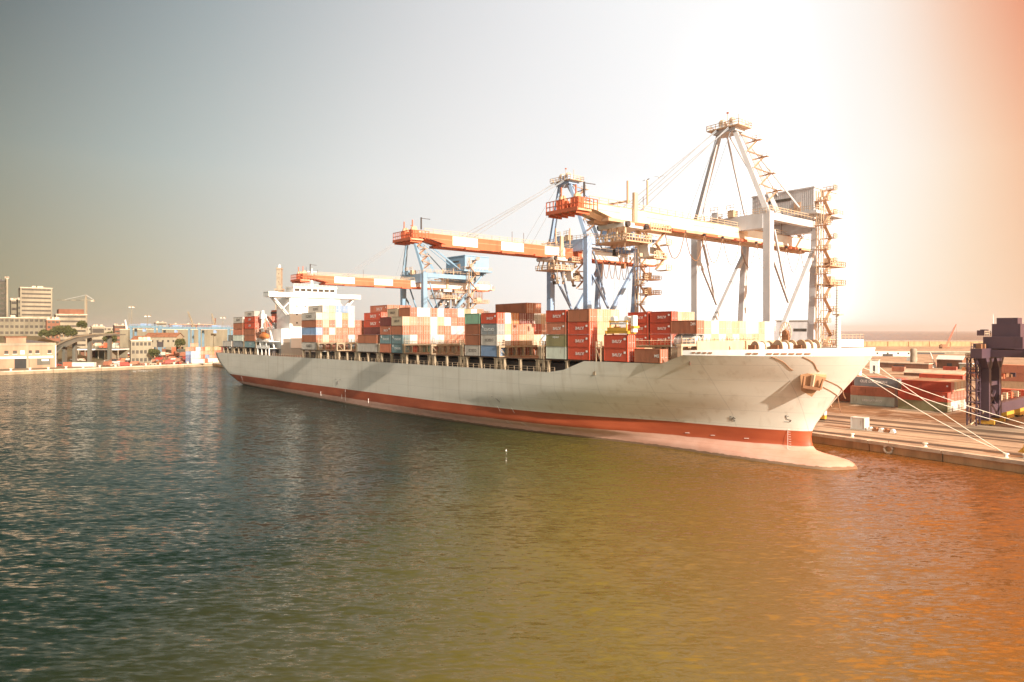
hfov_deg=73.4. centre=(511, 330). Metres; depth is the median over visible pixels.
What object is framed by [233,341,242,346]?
shipping container
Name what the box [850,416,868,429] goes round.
shipping container
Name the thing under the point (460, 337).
end door
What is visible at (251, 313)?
shipping container
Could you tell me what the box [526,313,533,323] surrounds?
shipping container
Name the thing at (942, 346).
crawler crane
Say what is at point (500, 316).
end door
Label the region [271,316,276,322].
shipping container
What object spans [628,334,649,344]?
shipping container
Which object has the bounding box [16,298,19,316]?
city building
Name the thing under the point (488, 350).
shipping container
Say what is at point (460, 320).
end door
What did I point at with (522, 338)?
end door
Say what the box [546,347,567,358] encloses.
shipping container
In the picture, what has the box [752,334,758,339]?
shipping container
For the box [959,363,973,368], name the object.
site cabin
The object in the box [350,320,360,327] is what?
shipping container
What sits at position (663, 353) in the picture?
end door
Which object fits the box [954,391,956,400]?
shipping container
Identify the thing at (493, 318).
shipping container
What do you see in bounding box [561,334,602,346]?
shipping container
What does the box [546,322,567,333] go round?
shipping container
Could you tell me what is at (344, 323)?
end door
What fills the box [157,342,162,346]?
window
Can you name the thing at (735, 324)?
end door
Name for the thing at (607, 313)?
end door
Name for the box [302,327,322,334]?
shipping container
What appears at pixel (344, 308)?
end door
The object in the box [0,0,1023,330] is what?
sky
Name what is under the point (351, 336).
shipping container
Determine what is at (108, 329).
city building
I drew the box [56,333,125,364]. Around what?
ramp road
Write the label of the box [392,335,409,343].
shipping container
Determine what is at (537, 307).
end door
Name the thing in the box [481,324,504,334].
shipping container
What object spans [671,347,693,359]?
shipping container
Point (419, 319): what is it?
end door
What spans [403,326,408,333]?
end door
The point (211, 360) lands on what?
site container
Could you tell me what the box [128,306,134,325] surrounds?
floodlight mast
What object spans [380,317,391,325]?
shipping container
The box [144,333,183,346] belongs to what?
tiled house
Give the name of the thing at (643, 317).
shipping container
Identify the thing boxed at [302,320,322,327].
shipping container
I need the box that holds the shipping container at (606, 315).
[603,309,610,321]
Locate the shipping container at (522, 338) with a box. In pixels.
[519,335,526,344]
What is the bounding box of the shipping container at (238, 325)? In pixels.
[233,323,244,328]
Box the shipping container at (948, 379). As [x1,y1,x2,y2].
[920,378,965,389]
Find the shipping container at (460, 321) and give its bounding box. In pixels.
[458,317,463,325]
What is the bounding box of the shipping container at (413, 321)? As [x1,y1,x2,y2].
[410,316,416,325]
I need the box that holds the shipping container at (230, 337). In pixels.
[228,335,232,340]
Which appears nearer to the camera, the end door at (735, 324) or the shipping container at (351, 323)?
the end door at (735, 324)
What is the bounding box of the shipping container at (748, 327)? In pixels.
[746,321,751,333]
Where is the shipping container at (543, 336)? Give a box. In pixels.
[541,334,547,344]
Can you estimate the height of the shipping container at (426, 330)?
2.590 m
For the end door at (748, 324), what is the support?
in the shipping container at (748, 327)
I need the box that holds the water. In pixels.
[0,331,1023,681]
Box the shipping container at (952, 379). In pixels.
[931,378,969,388]
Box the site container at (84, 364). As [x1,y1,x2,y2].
[72,362,95,366]
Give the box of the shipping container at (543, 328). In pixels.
[541,324,545,333]
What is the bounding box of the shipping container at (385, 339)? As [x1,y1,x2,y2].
[380,335,391,343]
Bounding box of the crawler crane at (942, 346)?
[939,324,956,348]
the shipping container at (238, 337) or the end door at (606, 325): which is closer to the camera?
the end door at (606, 325)
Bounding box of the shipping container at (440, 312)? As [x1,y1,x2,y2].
[437,308,443,316]
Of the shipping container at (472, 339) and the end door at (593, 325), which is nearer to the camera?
the end door at (593, 325)
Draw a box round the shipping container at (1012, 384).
[1001,381,1023,388]
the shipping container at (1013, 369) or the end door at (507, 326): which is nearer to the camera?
the end door at (507, 326)
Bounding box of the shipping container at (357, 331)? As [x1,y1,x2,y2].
[355,328,360,334]
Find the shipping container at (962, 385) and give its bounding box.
[913,378,963,389]
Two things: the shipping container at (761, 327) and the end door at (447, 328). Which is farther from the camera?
the end door at (447, 328)
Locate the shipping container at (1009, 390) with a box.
[1001,388,1023,398]
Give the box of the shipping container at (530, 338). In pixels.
[502,334,533,344]
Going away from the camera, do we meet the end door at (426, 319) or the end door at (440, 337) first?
the end door at (426, 319)
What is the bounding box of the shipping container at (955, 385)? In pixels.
[906,379,956,390]
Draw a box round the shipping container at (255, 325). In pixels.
[245,322,260,328]
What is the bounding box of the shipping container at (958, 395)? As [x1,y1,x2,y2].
[957,391,960,400]
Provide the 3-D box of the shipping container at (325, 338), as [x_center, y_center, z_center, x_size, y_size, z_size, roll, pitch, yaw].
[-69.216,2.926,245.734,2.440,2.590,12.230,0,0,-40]
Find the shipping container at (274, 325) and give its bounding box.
[272,323,276,328]
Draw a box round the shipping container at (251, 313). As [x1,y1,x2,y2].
[244,311,259,316]
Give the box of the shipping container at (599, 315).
[597,309,602,321]
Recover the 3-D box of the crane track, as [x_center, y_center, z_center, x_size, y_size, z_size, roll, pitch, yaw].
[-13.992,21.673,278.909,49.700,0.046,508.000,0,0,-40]
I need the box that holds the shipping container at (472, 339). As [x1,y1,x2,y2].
[465,335,480,344]
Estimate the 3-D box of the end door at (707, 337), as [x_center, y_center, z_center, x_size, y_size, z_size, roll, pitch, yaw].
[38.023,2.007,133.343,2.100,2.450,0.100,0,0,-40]
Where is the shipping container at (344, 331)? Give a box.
[342,328,347,334]
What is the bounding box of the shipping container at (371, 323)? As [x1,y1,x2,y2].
[364,320,379,326]
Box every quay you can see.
[0,342,219,370]
[813,346,1023,459]
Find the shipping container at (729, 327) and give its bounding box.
[726,321,732,333]
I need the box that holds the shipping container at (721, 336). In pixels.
[719,334,725,339]
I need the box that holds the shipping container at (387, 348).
[380,344,391,352]
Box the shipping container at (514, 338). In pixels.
[511,335,518,344]
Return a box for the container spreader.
[605,233,638,335]
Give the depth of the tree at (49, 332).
498.32 m
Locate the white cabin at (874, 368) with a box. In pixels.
[870,359,879,372]
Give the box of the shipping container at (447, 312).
[444,308,450,316]
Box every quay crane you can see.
[290,225,494,334]
[393,168,663,334]
[546,112,845,419]
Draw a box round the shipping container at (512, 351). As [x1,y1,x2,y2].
[511,347,518,355]
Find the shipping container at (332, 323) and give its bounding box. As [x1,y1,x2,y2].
[329,320,335,326]
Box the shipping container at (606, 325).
[603,322,609,333]
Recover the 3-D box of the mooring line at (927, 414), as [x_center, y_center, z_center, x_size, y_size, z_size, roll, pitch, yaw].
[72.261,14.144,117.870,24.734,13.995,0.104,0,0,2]
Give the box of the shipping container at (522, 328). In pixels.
[519,324,525,333]
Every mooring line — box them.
[858,374,1021,427]
[860,372,1004,452]
[865,368,1023,423]
[870,360,1003,452]
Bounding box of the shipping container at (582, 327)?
[568,322,596,333]
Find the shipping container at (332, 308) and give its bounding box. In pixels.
[329,305,335,312]
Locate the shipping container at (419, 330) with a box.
[417,326,422,334]
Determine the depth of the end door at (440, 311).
203.72 m
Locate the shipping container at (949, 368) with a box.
[943,366,957,370]
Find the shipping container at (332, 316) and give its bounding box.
[329,313,335,319]
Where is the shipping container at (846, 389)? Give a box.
[843,384,853,392]
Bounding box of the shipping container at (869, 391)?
[850,386,897,397]
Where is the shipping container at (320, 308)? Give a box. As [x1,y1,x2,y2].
[308,305,328,312]
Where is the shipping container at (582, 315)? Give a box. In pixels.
[568,309,596,321]
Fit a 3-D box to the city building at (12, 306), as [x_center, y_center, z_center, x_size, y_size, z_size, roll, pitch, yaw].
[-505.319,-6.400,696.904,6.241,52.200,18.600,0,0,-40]
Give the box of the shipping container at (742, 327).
[739,321,745,333]
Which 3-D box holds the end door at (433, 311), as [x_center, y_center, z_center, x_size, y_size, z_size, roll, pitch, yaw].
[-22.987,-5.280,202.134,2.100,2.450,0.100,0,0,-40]
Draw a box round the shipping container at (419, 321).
[417,317,422,325]
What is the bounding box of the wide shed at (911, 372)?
[903,369,968,375]
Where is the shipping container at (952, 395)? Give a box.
[907,389,953,401]
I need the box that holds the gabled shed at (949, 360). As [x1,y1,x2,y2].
[936,355,965,368]
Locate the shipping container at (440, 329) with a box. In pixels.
[437,326,443,334]
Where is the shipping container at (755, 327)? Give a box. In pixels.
[752,321,758,333]
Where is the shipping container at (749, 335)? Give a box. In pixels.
[746,334,751,340]
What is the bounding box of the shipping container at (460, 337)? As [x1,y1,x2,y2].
[458,335,463,342]
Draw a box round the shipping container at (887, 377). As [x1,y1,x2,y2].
[859,376,904,387]
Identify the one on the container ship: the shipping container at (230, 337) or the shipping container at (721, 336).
the shipping container at (721, 336)
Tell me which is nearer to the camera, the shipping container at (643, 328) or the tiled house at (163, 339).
the shipping container at (643, 328)
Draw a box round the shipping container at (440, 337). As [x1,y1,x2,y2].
[437,335,443,341]
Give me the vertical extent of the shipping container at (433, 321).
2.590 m
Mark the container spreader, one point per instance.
(632, 319)
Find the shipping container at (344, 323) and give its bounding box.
[340,320,347,327]
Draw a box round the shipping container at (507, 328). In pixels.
[503,324,510,334]
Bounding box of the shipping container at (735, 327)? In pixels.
[733,321,738,333]
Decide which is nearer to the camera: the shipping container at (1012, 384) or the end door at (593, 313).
the end door at (593, 313)
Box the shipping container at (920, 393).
[898,389,950,401]
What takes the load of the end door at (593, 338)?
in the shipping container at (588, 340)
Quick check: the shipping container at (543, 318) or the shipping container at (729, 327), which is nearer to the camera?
the shipping container at (729, 327)
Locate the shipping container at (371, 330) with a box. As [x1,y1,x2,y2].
[364,327,379,334]
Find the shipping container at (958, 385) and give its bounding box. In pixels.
[917,379,960,390]
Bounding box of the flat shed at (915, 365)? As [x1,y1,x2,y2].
[880,361,932,368]
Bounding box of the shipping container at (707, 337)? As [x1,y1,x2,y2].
[699,334,711,340]
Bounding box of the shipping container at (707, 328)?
[704,321,711,333]
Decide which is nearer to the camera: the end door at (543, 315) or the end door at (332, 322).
the end door at (543, 315)
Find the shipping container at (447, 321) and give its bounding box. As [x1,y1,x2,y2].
[444,317,450,325]
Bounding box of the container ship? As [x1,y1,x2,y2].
[216,269,875,469]
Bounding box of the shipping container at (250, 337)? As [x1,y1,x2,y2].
[245,335,258,340]
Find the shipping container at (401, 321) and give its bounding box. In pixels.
[392,316,409,325]
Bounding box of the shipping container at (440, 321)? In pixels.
[437,317,443,325]
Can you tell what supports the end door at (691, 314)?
in the shipping container at (691, 315)
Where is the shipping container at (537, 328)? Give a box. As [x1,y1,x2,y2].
[534,324,540,333]
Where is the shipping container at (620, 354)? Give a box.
[604,348,635,361]
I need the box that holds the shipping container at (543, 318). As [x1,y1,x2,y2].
[541,314,547,323]
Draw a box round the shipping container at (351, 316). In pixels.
[348,313,354,319]
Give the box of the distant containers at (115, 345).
[92,343,226,354]
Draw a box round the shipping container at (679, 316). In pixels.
[678,311,681,320]
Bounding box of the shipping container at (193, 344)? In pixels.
[190,343,197,346]
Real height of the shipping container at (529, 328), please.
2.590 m
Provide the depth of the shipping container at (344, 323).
245.92 m
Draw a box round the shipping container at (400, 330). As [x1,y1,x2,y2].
[392,326,409,334]
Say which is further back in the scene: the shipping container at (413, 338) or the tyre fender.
the shipping container at (413, 338)
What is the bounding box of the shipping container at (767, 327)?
[765,321,770,333]
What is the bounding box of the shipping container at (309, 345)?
[302,342,322,349]
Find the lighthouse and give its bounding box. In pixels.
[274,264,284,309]
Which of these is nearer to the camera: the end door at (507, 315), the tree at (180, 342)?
the end door at (507, 315)
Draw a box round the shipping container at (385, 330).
[380,326,391,334]
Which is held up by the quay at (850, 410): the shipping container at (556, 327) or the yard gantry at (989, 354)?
the yard gantry at (989, 354)
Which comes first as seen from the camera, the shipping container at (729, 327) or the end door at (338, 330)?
the shipping container at (729, 327)
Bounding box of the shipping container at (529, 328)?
[526,324,533,333]
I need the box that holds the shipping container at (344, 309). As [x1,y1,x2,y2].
[342,306,347,312]
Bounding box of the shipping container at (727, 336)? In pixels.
[726,334,732,339]
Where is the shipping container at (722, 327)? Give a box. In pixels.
[719,321,725,333]
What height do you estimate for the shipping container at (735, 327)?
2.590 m
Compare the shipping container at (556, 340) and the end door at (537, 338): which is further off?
the end door at (537, 338)
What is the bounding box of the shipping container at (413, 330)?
[410,326,416,334]
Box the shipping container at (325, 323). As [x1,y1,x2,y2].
[323,320,328,326]
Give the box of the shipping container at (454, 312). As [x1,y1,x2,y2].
[451,308,457,316]
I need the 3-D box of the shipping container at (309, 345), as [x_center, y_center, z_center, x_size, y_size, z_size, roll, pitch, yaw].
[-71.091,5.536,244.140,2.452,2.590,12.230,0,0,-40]
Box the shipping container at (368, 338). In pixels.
[358,335,379,342]
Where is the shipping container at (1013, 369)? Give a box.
[1001,365,1023,373]
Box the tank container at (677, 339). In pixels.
[671,334,703,346]
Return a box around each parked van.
[103,362,111,365]
[120,362,129,365]
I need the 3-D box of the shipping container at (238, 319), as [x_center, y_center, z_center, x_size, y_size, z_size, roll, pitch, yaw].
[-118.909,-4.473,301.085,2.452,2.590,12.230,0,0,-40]
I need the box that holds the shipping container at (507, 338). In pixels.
[505,335,510,344]
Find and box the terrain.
[0,336,103,363]
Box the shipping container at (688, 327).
[671,320,703,333]
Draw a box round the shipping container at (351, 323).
[343,320,354,327]
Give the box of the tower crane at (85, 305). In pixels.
[65,295,93,313]
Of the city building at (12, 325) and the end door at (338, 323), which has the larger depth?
the city building at (12, 325)
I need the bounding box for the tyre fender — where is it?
[883,441,892,453]
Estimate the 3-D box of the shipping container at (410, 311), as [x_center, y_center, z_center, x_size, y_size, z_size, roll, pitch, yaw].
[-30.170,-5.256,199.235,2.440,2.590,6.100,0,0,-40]
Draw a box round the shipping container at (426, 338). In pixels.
[423,335,429,343]
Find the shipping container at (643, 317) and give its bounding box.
[628,312,649,322]
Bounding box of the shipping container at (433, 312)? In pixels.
[430,308,436,316]
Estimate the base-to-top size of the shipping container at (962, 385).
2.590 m
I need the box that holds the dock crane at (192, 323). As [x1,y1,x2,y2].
[187,311,194,326]
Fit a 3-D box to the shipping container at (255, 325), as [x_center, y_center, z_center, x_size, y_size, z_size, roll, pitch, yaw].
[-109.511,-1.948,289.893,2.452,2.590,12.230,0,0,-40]
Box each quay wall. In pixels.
[0,363,212,374]
[212,363,1023,472]
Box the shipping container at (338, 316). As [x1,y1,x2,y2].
[336,313,341,319]
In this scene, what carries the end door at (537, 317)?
in the shipping container at (537, 318)
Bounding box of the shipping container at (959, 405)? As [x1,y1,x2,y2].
[957,400,960,409]
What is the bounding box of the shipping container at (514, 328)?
[511,324,518,333]
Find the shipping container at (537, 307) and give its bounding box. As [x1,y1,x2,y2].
[534,303,540,312]
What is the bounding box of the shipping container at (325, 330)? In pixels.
[323,327,328,334]
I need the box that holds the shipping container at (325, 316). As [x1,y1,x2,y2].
[323,313,328,319]
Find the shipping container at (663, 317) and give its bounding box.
[650,311,677,322]
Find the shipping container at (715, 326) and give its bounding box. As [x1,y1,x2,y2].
[711,321,718,333]
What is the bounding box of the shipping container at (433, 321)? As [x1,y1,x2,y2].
[430,317,436,325]
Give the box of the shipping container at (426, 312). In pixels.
[423,308,429,316]
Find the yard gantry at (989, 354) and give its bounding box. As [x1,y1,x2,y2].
[965,318,1023,425]
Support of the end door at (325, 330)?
in the shipping container at (325, 330)
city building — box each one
[0,279,5,316]
[0,315,46,336]
[5,276,8,316]
[9,298,16,316]
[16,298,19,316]
[18,286,52,317]
[45,317,59,341]
[54,309,86,347]
[87,327,152,340]
[90,325,104,345]
[113,324,124,343]
[119,327,232,352]
[129,337,151,364]
[154,321,166,328]
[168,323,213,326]
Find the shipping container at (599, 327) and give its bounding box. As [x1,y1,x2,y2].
[597,322,602,333]
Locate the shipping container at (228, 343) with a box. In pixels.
[223,341,232,346]
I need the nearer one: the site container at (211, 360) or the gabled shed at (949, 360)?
the gabled shed at (949, 360)
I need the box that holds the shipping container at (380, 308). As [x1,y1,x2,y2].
[370,305,392,312]
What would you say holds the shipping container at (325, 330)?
on the shipping container at (325, 338)
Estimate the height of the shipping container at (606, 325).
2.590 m
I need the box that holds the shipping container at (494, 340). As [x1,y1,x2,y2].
[481,335,504,345]
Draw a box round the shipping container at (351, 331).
[348,328,354,334]
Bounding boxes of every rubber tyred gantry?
[128,324,162,356]
[158,325,195,351]
[197,325,232,347]
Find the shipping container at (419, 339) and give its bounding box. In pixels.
[417,335,422,343]
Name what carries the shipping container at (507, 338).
on the shipping container
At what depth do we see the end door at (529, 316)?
169.36 m
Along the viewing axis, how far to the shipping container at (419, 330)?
199.00 m
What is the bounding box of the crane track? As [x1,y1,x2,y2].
[812,407,1023,455]
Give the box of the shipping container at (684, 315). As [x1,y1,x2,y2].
[682,312,687,320]
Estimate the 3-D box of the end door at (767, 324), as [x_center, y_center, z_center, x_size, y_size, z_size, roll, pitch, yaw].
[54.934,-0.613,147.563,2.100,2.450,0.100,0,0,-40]
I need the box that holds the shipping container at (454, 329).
[451,326,457,333]
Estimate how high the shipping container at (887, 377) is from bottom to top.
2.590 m
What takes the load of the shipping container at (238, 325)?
on the shipping container at (238, 331)
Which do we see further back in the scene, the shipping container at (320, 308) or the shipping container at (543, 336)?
the shipping container at (320, 308)
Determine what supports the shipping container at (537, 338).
on the shipping container
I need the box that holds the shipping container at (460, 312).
[458,309,463,316]
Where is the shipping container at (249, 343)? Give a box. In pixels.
[245,341,259,347]
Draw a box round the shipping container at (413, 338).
[410,335,416,343]
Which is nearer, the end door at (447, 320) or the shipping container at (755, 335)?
the shipping container at (755, 335)
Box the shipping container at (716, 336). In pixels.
[712,334,718,339]
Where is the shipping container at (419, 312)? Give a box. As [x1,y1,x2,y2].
[417,308,422,316]
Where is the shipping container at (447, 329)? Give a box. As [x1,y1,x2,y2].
[444,326,450,334]
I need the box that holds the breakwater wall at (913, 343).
[864,341,982,345]
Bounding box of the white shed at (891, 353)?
[873,351,909,355]
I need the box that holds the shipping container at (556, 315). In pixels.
[546,310,567,321]
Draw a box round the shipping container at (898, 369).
[892,366,905,371]
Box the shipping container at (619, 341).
[604,335,635,347]
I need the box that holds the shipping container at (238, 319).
[233,317,244,322]
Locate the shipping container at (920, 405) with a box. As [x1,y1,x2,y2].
[898,399,950,411]
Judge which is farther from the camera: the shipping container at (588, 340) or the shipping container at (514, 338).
the shipping container at (514, 338)
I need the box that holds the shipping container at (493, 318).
[481,312,504,323]
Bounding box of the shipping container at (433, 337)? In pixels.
[430,335,436,342]
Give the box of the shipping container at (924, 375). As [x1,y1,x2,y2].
[919,373,964,379]
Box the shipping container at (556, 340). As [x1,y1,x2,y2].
[546,334,573,346]
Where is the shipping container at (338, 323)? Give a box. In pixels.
[336,320,341,326]
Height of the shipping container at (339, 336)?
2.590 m
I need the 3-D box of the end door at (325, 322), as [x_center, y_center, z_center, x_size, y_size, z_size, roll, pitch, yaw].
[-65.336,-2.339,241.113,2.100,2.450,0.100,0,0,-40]
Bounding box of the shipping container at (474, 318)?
[465,313,480,323]
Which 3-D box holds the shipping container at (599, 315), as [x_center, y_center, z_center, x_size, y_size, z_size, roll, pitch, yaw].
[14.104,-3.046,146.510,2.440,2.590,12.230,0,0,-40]
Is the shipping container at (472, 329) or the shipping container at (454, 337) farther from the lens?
the shipping container at (454, 337)
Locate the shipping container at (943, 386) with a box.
[902,379,953,391]
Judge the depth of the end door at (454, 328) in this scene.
206.87 m
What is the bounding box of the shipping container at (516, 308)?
[495,303,533,312]
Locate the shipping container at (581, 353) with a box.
[568,347,595,359]
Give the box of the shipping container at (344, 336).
[342,335,347,341]
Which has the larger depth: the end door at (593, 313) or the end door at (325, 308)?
the end door at (325, 308)
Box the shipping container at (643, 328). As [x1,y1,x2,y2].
[628,323,649,333]
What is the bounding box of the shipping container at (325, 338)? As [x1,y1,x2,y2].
[323,335,328,341]
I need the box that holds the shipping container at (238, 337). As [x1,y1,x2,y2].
[233,335,244,340]
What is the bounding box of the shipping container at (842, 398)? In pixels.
[835,392,849,400]
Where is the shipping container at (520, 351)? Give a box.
[519,347,526,354]
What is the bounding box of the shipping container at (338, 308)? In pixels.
[336,305,341,312]
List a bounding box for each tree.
[37,329,49,337]
[44,329,55,337]
[51,326,61,336]
[55,325,70,336]
[62,327,72,336]
[65,328,77,336]
[76,320,87,328]
[102,331,115,341]
[148,349,160,357]
[174,338,185,347]
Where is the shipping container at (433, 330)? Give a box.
[430,326,436,334]
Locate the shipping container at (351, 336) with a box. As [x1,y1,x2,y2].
[348,335,354,341]
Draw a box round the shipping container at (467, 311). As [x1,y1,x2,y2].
[464,309,470,316]
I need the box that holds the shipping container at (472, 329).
[465,324,480,334]
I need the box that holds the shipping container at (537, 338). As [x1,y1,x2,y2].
[506,334,540,344]
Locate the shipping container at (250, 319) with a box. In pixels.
[245,316,260,322]
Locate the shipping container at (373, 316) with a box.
[364,312,386,319]
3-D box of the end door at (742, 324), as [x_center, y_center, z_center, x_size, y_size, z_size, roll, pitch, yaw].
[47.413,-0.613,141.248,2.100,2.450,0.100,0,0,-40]
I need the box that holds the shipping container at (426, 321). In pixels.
[423,317,429,325]
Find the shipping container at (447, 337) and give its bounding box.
[444,335,450,342]
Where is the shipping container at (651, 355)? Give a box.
[634,348,667,362]
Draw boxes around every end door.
[316,313,321,319]
[316,320,321,326]
[316,328,321,334]
[316,335,321,341]
[323,305,328,311]
[323,313,328,319]
[323,320,328,326]
[323,328,328,334]
[323,335,328,341]
[330,306,334,311]
[330,313,334,319]
[330,320,334,326]
[330,328,334,333]
[330,335,334,341]
[336,306,341,312]
[336,313,341,319]
[336,320,341,326]
[336,328,341,334]
[336,335,341,341]
[342,306,347,312]
[342,313,347,319]
[342,321,347,326]
[342,328,347,333]
[349,306,353,312]
[349,313,353,319]
[349,320,353,326]
[349,328,353,333]
[355,321,359,326]
[355,328,359,333]
[403,317,408,324]
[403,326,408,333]
[403,335,408,343]
[410,308,416,315]
[410,317,416,324]
[410,326,416,333]
[410,335,416,342]
[417,308,422,315]
[417,317,422,324]
[417,326,422,333]
[417,335,422,342]
[424,308,429,315]
[424,317,429,324]
[424,326,429,333]
[424,335,429,342]
[431,308,436,316]
[431,317,436,324]
[431,326,436,333]
[431,335,436,342]
[438,308,443,316]
[438,317,443,324]
[438,326,443,333]
[438,335,443,341]
[445,309,450,316]
[445,317,450,325]
[445,326,450,333]
[445,335,450,342]
[452,309,456,316]
[452,318,456,324]
[452,326,456,333]
[452,335,456,342]
[458,309,463,316]
[458,317,463,325]
[458,326,463,333]
[458,335,463,342]
[497,313,503,322]
[497,324,503,333]
[497,335,503,344]
[505,313,510,322]
[505,324,510,333]
[505,335,510,344]
[512,313,517,322]
[512,324,517,333]
[512,335,517,344]
[519,313,525,322]
[519,324,525,333]
[519,335,525,344]
[527,303,532,312]
[527,314,532,322]
[527,324,532,333]
[527,335,532,344]
[534,303,540,312]
[534,314,540,322]
[534,324,540,333]
[534,335,540,343]
[542,314,547,323]
[542,324,545,333]
[590,309,596,320]
[590,322,596,333]
[590,335,596,346]
[590,348,595,359]
[597,309,602,320]
[597,322,602,333]
[597,335,602,346]
[604,310,610,320]
[604,322,609,333]
[612,310,617,316]
[628,335,634,347]
[628,348,634,360]
[660,350,667,362]
[672,311,676,320]
[678,312,681,320]
[683,312,687,319]
[689,312,693,319]
[697,321,703,332]
[705,321,710,332]
[705,334,710,340]
[712,321,717,332]
[719,321,724,332]
[726,321,731,332]
[733,321,738,332]
[740,321,744,332]
[746,321,751,332]
[746,334,751,340]
[753,322,757,332]
[759,322,763,332]
[759,334,763,339]
[765,322,769,332]
[765,334,769,339]
[865,418,868,428]
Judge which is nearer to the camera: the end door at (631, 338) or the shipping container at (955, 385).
the end door at (631, 338)
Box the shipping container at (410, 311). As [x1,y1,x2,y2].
[399,307,416,316]
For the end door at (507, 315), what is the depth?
164.79 m
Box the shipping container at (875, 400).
[850,395,897,406]
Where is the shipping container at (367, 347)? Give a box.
[358,343,378,351]
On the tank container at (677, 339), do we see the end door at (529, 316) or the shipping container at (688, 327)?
the shipping container at (688, 327)
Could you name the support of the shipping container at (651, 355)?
on the container ship
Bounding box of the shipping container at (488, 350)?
[481,345,504,356]
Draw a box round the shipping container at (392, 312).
[387,308,398,316]
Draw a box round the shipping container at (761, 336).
[759,334,764,339]
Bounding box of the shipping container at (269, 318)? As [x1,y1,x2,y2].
[265,316,271,322]
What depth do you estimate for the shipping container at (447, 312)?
205.27 m
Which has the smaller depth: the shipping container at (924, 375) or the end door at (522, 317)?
the end door at (522, 317)
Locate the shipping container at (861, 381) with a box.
[854,376,900,387]
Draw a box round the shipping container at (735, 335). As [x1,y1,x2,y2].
[733,334,738,340]
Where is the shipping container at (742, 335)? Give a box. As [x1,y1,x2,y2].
[739,334,745,340]
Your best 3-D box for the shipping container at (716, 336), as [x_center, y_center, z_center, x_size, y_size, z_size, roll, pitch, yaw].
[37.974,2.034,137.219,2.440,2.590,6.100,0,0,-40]
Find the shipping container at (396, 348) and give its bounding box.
[392,344,409,352]
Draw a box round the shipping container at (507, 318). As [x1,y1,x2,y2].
[503,313,510,323]
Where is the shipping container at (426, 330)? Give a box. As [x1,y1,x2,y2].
[423,326,429,334]
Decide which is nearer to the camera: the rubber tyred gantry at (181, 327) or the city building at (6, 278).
the rubber tyred gantry at (181, 327)
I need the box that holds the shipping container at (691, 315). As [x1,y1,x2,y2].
[688,312,694,319]
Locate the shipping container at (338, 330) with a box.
[336,327,341,334]
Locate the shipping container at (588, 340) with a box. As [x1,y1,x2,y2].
[568,334,596,346]
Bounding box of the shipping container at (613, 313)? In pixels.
[611,310,618,320]
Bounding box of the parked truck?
[174,353,185,356]
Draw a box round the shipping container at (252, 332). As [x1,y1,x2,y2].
[245,329,260,334]
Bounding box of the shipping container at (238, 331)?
[233,329,244,334]
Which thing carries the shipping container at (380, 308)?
on the shipping container
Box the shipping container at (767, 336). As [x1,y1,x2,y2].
[765,334,770,339]
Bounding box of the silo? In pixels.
[910,348,916,361]
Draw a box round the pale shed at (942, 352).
[909,351,969,353]
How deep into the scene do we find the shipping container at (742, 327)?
141.25 m
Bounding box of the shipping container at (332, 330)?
[329,327,335,334]
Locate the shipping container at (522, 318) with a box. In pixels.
[519,313,525,323]
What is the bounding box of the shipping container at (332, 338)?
[329,335,335,341]
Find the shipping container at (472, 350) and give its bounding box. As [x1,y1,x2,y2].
[465,345,480,355]
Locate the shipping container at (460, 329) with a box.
[458,326,463,333]
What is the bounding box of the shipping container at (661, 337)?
[650,334,675,344]
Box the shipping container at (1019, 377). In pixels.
[1001,373,1023,381]
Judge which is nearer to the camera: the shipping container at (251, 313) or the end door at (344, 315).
the end door at (344, 315)
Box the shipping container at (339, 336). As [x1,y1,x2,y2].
[336,335,341,341]
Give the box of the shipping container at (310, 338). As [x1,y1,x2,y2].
[302,335,322,341]
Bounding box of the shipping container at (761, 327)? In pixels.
[759,321,764,333]
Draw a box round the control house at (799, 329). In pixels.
[774,320,820,341]
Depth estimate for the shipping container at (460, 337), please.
208.22 m
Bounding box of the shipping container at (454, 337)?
[451,335,457,342]
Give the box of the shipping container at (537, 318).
[534,313,540,323]
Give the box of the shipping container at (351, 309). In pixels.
[348,306,354,312]
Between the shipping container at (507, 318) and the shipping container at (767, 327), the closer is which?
the shipping container at (767, 327)
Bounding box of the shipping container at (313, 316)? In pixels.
[302,312,322,319]
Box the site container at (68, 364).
[63,362,71,366]
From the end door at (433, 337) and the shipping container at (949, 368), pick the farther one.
the shipping container at (949, 368)
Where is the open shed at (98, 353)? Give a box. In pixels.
[77,348,128,359]
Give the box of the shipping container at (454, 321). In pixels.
[451,317,457,325]
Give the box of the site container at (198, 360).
[192,359,204,362]
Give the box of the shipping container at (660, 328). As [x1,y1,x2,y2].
[650,323,670,333]
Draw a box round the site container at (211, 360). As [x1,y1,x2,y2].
[207,358,218,362]
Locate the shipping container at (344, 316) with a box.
[342,313,347,319]
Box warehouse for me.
[0,336,55,368]
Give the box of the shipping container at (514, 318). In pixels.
[511,313,518,323]
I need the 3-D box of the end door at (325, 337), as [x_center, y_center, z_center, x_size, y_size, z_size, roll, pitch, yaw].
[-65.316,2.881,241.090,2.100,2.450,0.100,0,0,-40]
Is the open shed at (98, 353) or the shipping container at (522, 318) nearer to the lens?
the shipping container at (522, 318)
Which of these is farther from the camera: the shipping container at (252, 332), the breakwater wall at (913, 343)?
the breakwater wall at (913, 343)
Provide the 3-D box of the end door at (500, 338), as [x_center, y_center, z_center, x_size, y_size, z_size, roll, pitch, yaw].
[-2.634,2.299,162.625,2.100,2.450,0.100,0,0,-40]
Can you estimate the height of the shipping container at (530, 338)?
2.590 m

